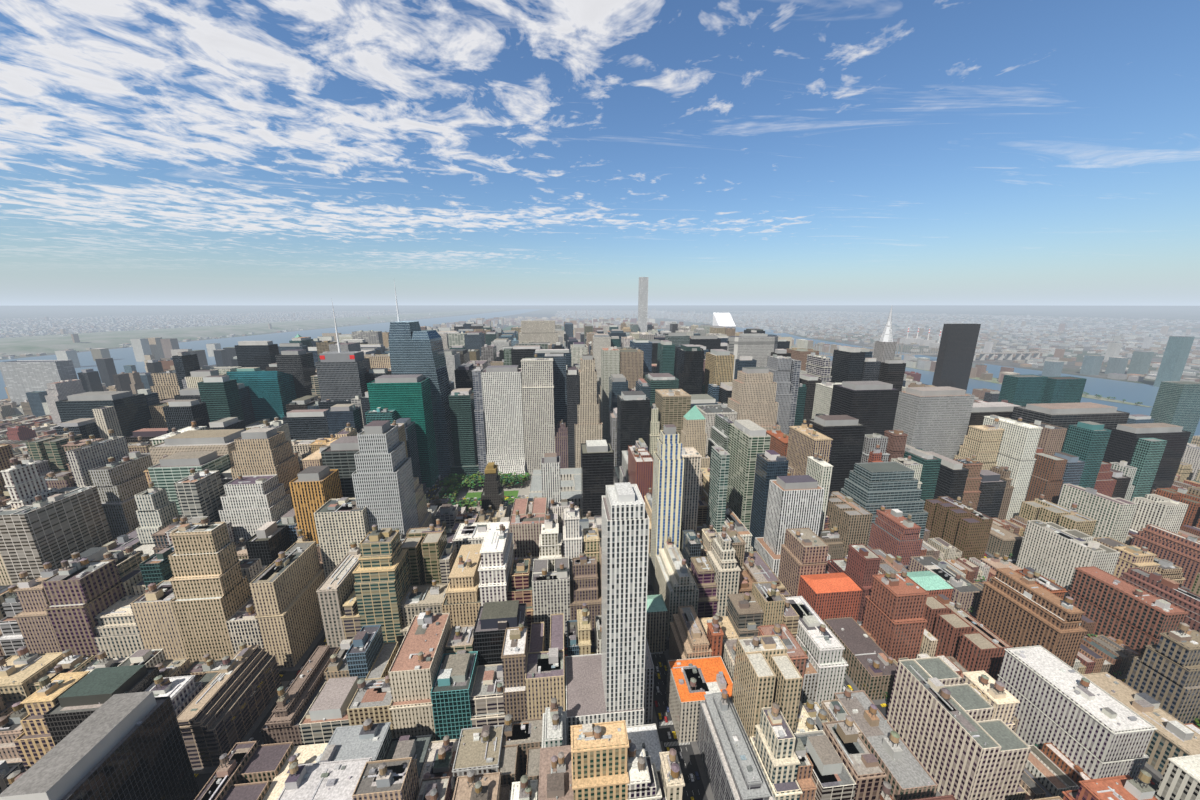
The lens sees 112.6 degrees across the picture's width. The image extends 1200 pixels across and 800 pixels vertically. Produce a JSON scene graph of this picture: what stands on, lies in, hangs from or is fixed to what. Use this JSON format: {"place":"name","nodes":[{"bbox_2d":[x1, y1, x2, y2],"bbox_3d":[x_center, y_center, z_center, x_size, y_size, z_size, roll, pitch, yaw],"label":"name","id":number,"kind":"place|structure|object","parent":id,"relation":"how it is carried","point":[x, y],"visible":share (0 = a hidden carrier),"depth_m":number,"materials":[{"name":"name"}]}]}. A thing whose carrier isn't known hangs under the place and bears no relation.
{"place":"outdoors","nodes":[
{"label":"outdoors","id":0,"kind":"place"},
{"bbox_2d":[0,309,502,356],"bbox_3d":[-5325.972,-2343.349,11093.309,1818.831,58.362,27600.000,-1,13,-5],"label":"river","id":1,"kind":"structure","parent":0,"point":[33,345],"depth_m":3938.32,"materials":[{"name":"liquid"}]},
{"bbox_2d":[0,309,541,399],"bbox_3d":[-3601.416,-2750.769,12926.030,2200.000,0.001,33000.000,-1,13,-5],"label":"river","id":2,"kind":"structure","parent":0,"point":[121,357],"depth_m":3672.75,"materials":[{"name":"blue liquid"}]},
{"bbox_2d":[435,480,530,502],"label":"park paving","id":3,"kind":"structure","parent":0,"point":[524,489],"depth_m":711.67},
{"bbox_2d":[438,471,529,511],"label":"trees","id":4,"kind":"object","parent":3,"relation":"on","point":[469,480],"visible":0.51,"depth_m":704.03,"materials":[{"name":"green plant"}]},
{"bbox_2d":[528,468,580,508],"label":"building","id":5,"kind":"structure","parent":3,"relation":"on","point":[570,484],"depth_m":671.78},
{"bbox_2d":[464,490,518,503],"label":"lawn","id":6,"kind":"structure","parent":0,"point":[473,495],"depth_m":692.84,"materials":[{"name":"green plant"}]},
{"bbox_2d":[0,305,1199,384],"bbox_3d":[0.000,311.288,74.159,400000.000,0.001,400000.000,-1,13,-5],"label":"ground","id":7,"kind":"structure","parent":0,"point":[1168,313],"depth_m":16884.73,"materials":[{"name":"grey"}]},
{"bbox_2d":[0,309,1199,386],"bbox_3d":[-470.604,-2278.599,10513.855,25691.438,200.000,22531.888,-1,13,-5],"label":"boroughs buildings","id":8,"kind":"structure","parent":7,"relation":"on","point":[1176,358],"depth_m":4481.74,"materials":[{"name":"grey concrete"}]},
{"bbox_2d":[899,327,941,347],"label":"ravenswood stacks","id":9,"kind":"object","parent":7,"relation":"on","point":[920,341],"visible":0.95,"depth_m":3219.50,"materials":[{"name":"white concrete"}]},
{"bbox_2d":[0,0,1199,305],"label":"sky","id":10,"kind":"structure","parent":0,"point":[153,152],"materials":[{"name":"blue"}]},
{"bbox_2d":[196,314,1181,799],"bbox_3d":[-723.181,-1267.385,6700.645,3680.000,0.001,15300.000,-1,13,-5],"label":"road","id":11,"kind":"structure","parent":0,"point":[688,764],"depth_m":314.17,"materials":[{"name":"grey asphalt"}]},
{"bbox_2d":[0,360,77,406],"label":"office building","id":12,"kind":"structure","parent":11,"relation":"on","point":[21,378],"depth_m":1124.57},
{"bbox_2d":[55,391,150,436],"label":"office building","id":13,"kind":"structure","parent":11,"relation":"on","point":[132,411],"depth_m":646.65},
{"bbox_2d":[159,398,174,403],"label":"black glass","id":14,"kind":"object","parent":11,"relation":"on","point":[164,401],"visible":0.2,"depth_m":736.17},
{"bbox_2d":[148,451,230,513],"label":"office building","id":15,"kind":"structure","parent":11,"relation":"on","point":[167,472],"depth_m":467.73,"materials":[{"name":"glass"}]},
{"bbox_2d":[149,429,244,467],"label":"beige slab","id":16,"kind":"object","parent":11,"relation":"on","point":[221,442],"visible":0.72,"depth_m":503.42,"materials":[{"name":"beige concrete"}]},
{"bbox_2d":[218,475,293,543],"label":"stepped office building","id":17,"kind":"structure","parent":11,"relation":"on","point":[251,504],"depth_m":449.81,"materials":[{"name":"grey concrete"}]},
{"bbox_2d":[227,371,296,420],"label":"teal glass tower","id":18,"kind":"structure","parent":11,"relation":"on","point":[272,394],"depth_m":747.09,"materials":[{"name":"teal glass"}]},
{"bbox_2d":[230,428,299,506],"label":"office building","id":19,"kind":"structure","parent":11,"relation":"on","point":[262,451],"depth_m":478.18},
{"bbox_2d":[275,349,315,398],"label":"dark tower","id":20,"kind":"structure","parent":11,"relation":"on","point":[298,365],"depth_m":786.23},
{"bbox_2d":[289,466,342,542],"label":"orange tower","id":21,"kind":"structure","parent":11,"relation":"on","point":[313,489],"depth_m":424.72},
{"bbox_2d":[321,436,358,497],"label":"office building","id":22,"kind":"structure","parent":11,"relation":"on","point":[339,453],"depth_m":460.64,"materials":[{"name":"grey concrete"}]},
{"bbox_2d":[314,497,369,578],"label":"office building","id":23,"kind":"structure","parent":11,"relation":"on","point":[342,523],"depth_m":403.29,"materials":[{"name":"beige concrete"}]},
{"bbox_2d":[315,303,370,400],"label":"skyscraper with spire","id":24,"kind":"structure","parent":11,"relation":"on","point":[340,375],"depth_m":710.27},
{"bbox_2d":[352,420,418,534],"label":"skyscraper","id":25,"kind":"structure","parent":11,"relation":"on","point":[383,482],"depth_m":406.89,"materials":[{"name":"grey concrete"}]},
{"bbox_2d":[367,374,438,486],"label":"glass skyscraper","id":26,"kind":"structure","parent":11,"relation":"on","point":[406,396],"depth_m":686.48,"materials":[{"name":"teal glass"}]},
{"bbox_2d":[388,282,453,476],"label":"skyscraper with spire","id":27,"kind":"structure","parent":11,"relation":"on","point":[414,348],"depth_m":720.73,"materials":[{"name":"blue glass"}]},
{"bbox_2d":[413,477,432,527],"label":"building","id":28,"kind":"structure","parent":11,"relation":"on","point":[424,517],"depth_m":473.79,"materials":[{"name":"grey concrete"}]},
{"bbox_2d":[95,317,807,388],"bbox_3d":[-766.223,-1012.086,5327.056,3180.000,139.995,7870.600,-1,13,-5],"label":"city","id":29,"kind":"object","parent":11,"relation":"on","point":[107,368],"visible":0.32,"depth_m":3213.83},
{"bbox_2d":[481,462,504,510],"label":"high-rise building","id":30,"kind":"structure","parent":11,"relation":"on","point":[492,494],"depth_m":544.82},
{"bbox_2d":[481,365,525,476],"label":"skyscraper","id":31,"kind":"structure","parent":11,"relation":"on","point":[503,412],"depth_m":748.02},
{"bbox_2d":[502,326,563,330],"bbox_3d":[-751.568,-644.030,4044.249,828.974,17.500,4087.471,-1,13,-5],"label":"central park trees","id":32,"kind":"object","parent":11,"relation":"on","point":[507,328],"visible":0.03,"depth_m":5391.64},
{"bbox_2d":[519,321,560,343],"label":"office building","id":33,"kind":"structure","parent":11,"relation":"on","point":[537,331],"depth_m":1298.76,"materials":[{"name":"beige concrete"}]},
{"bbox_2d":[541,453,560,506],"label":"white tower","id":34,"kind":"structure","parent":11,"relation":"on","point":[550,476],"depth_m":546.48,"materials":[{"name":"white concrete"}]},
{"bbox_2d":[575,355,602,467],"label":"skyscraper","id":35,"kind":"structure","parent":11,"relation":"on","point":[589,426],"depth_m":757.41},
{"bbox_2d":[581,440,613,516],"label":"skyscraper","id":36,"kind":"structure","parent":11,"relation":"on","point":[597,466],"depth_m":541.44,"materials":[{"name":"black glass"}]},
{"bbox_2d":[0,344,1199,799],"bbox_3d":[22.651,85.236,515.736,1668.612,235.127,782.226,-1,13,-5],"label":"city","id":37,"kind":"object","parent":11,"relation":"on","point":[152,640],"visible":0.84,"depth_m":342.39},
{"bbox_2d":[0,321,1199,545],"bbox_3d":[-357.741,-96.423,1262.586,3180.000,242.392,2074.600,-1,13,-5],"label":"city buildings","id":38,"kind":"structure","parent":11,"relation":"on","point":[1118,501],"depth_m":789.32,"materials":[{"name":"grey concrete"}]},
{"bbox_2d":[565,482,649,744],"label":"skyscraper","id":39,"kind":"structure","parent":11,"relation":"on","point":[606,684],"depth_m":269.58,"materials":[{"name":"white concrete"}]},
{"bbox_2d":[638,277,647,331],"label":"skyscraper","id":40,"kind":"structure","parent":11,"relation":"on","point":[642,304],"depth_m":1845.21,"materials":[{"name":"white concrete"}]},
{"bbox_2d":[626,724,661,769],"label":"building","id":41,"kind":"structure","parent":11,"relation":"on","point":[646,737],"depth_m":275.02,"materials":[{"name":"grey concrete"}]},
{"bbox_2d":[646,594,667,652],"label":"building","id":42,"kind":"structure","parent":11,"relation":"on","point":[656,623],"depth_m":373.29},
{"bbox_2d":[649,424,683,589],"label":"skyscraper","id":43,"kind":"structure","parent":11,"relation":"on","point":[668,473],"depth_m":430.65,"materials":[{"name":"white concrete"}]},
{"bbox_2d":[665,332,689,363],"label":"building","id":44,"kind":"structure","parent":11,"relation":"on","point":[678,339],"depth_m":1073.63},
{"bbox_2d":[193,474,1190,799],"bbox_3d":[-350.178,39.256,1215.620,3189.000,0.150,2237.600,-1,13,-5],"label":"sidewalk blocks","id":45,"kind":"structure","parent":11,"relation":"on","point":[667,656],"depth_m":325.69,"materials":[{"name":"grey concrete"}]},
{"bbox_2d":[432,532,1199,745],"bbox_3d":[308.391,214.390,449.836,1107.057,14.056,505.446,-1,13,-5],"label":"trees","id":46,"kind":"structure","parent":45,"relation":"on","point":[1197,720],"depth_m":352.17,"materials":[{"name":"green plant"}]},
{"bbox_2d":[194,475,1189,799],"bbox_3d":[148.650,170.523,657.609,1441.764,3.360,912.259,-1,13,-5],"label":"cars","id":47,"kind":"object","parent":11,"relation":"on","point":[654,689],"visible":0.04,"depth_m":340.94,"materials":[{"name":"metal"}]},
{"bbox_2d":[680,405,709,467],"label":"green pyramid tower","id":48,"kind":"structure","parent":11,"relation":"on","point":[693,434],"depth_m":613.31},
{"bbox_2d":[666,656,732,742],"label":"orange roof building","id":49,"kind":"structure","parent":11,"relation":"on","point":[691,682],"depth_m":306.18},
{"bbox_2d":[690,335,720,351],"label":"skyscraper","id":50,"kind":"structure","parent":11,"relation":"on","point":[709,342],"depth_m":1107.81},
{"bbox_2d":[259,478,1156,794],"bbox_3d":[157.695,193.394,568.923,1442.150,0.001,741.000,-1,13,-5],"label":"road markings","id":51,"kind":"object","parent":11,"relation":"on","point":[659,722],"visible":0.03,"depth_m":301.57,"materials":[{"name":"white paint"}]},
{"bbox_2d":[713,313,735,331],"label":"slanted-roof skyscraper","id":52,"kind":"structure","parent":11,"relation":"on","point":[725,320],"depth_m":1695.41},
{"bbox_2d":[727,334,777,378],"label":"office building","id":53,"kind":"structure","parent":11,"relation":"on","point":[759,348],"depth_m":949.49,"materials":[{"name":"grey concrete"}]},
{"bbox_2d":[728,367,780,430],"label":"skyscraper","id":54,"kind":"structure","parent":11,"relation":"on","point":[752,398],"depth_m":696.10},
{"bbox_2d":[754,475,829,576],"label":"high-rise building","id":55,"kind":"structure","parent":11,"relation":"on","point":[794,501],"depth_m":471.04,"materials":[{"name":"grey concrete"}]},
{"bbox_2d":[797,572,861,621],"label":"building","id":56,"kind":"structure","parent":11,"relation":"on","point":[830,595],"depth_m":406.04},
{"bbox_2d":[806,415,865,491],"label":"office tower","id":57,"kind":"structure","parent":11,"relation":"on","point":[846,433],"depth_m":585.65,"materials":[{"name":"grey glass"}]},
{"bbox_2d":[829,381,901,435],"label":"black tower","id":58,"kind":"structure","parent":11,"relation":"on","point":[871,406],"depth_m":660.40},
{"bbox_2d":[840,462,927,544],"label":"office building","id":59,"kind":"structure","parent":11,"relation":"on","point":[872,487],"depth_m":544.41,"materials":[{"name":"glass"}]},
{"bbox_2d":[873,307,896,361],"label":"skyscraper","id":60,"kind":"structure","parent":11,"relation":"on","point":[885,347],"depth_m":831.50,"materials":[{"name":"silver metal"}]},
{"bbox_2d":[807,342,1048,360],"bbox_3d":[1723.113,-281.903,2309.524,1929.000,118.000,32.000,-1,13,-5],"label":"bridge","id":61,"kind":"structure","parent":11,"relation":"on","point":[1010,355],"depth_m":2345.95,"materials":[{"name":"grey metal"}]},
{"bbox_2d":[907,571,953,599],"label":"copper roof building","id":62,"kind":"structure","parent":11,"relation":"on","point":[930,583],"depth_m":407.08,"materials":[{"name":"teal metal"}]},
{"bbox_2d":[893,386,974,459],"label":"office tower","id":63,"kind":"structure","parent":11,"relation":"on","point":[933,419],"depth_m":633.34,"materials":[{"name":"grey concrete"}]},
{"bbox_2d":[932,324,980,390],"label":"skyscraper","id":64,"kind":"structure","parent":11,"relation":"on","point":[956,353],"depth_m":1280.13,"materials":[{"name":"black glass"}]},
{"bbox_2d":[966,402,1018,435],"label":"office building","id":65,"kind":"structure","parent":11,"relation":"on","point":[980,411],"depth_m":702.65,"materials":[{"name":"grey concrete"}]},
{"bbox_2d":[998,374,1047,405],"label":"skyscraper","id":66,"kind":"structure","parent":11,"relation":"on","point":[1021,390],"depth_m":954.47,"materials":[{"name":"teal glass"}]},
{"bbox_2d":[1041,376,1086,402],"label":"office building","id":67,"kind":"structure","parent":11,"relation":"on","point":[1066,389],"depth_m":949.09,"materials":[{"name":"teal glass"}]},
{"bbox_2d":[1011,402,1129,447],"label":"office building","id":68,"kind":"structure","parent":11,"relation":"on","point":[1064,415],"depth_m":648.20,"materials":[{"name":"grey concrete"}]},
{"bbox_2d":[1102,423,1190,493],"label":"dark tower","id":69,"kind":"structure","parent":11,"relation":"on","point":[1122,442],"depth_m":626.91,"materials":[{"name":"grey glass"}]},
{"bbox_2d":[1150,381,1199,443],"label":"skyscraper","id":70,"kind":"structure","parent":11,"relation":"on","point":[1177,403],"depth_m":877.95,"materials":[{"name":"teal glass"}]},
{"bbox_2d":[736,327,1199,435],"bbox_3d":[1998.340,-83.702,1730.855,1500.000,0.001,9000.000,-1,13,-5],"label":"river","id":71,"kind":"structure","parent":0,"point":[1132,392],"depth_m":1607.21,"materials":[{"name":"blue liquid"}]},
{"bbox_2d":[792,346,1150,406],"bbox_3d":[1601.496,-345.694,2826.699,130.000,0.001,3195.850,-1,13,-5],"label":"island","id":72,"kind":"structure","parent":0,"point":[994,380],"depth_m":1412.70,"materials":[{"name":"green plant"}]},
{"bbox_2d":[1084,392,1142,403],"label":"island trees","id":73,"kind":"object","parent":72,"relation":"on","point":[1096,395],"visible":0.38,"depth_m":1377.74,"materials":[{"name":"green plant"}]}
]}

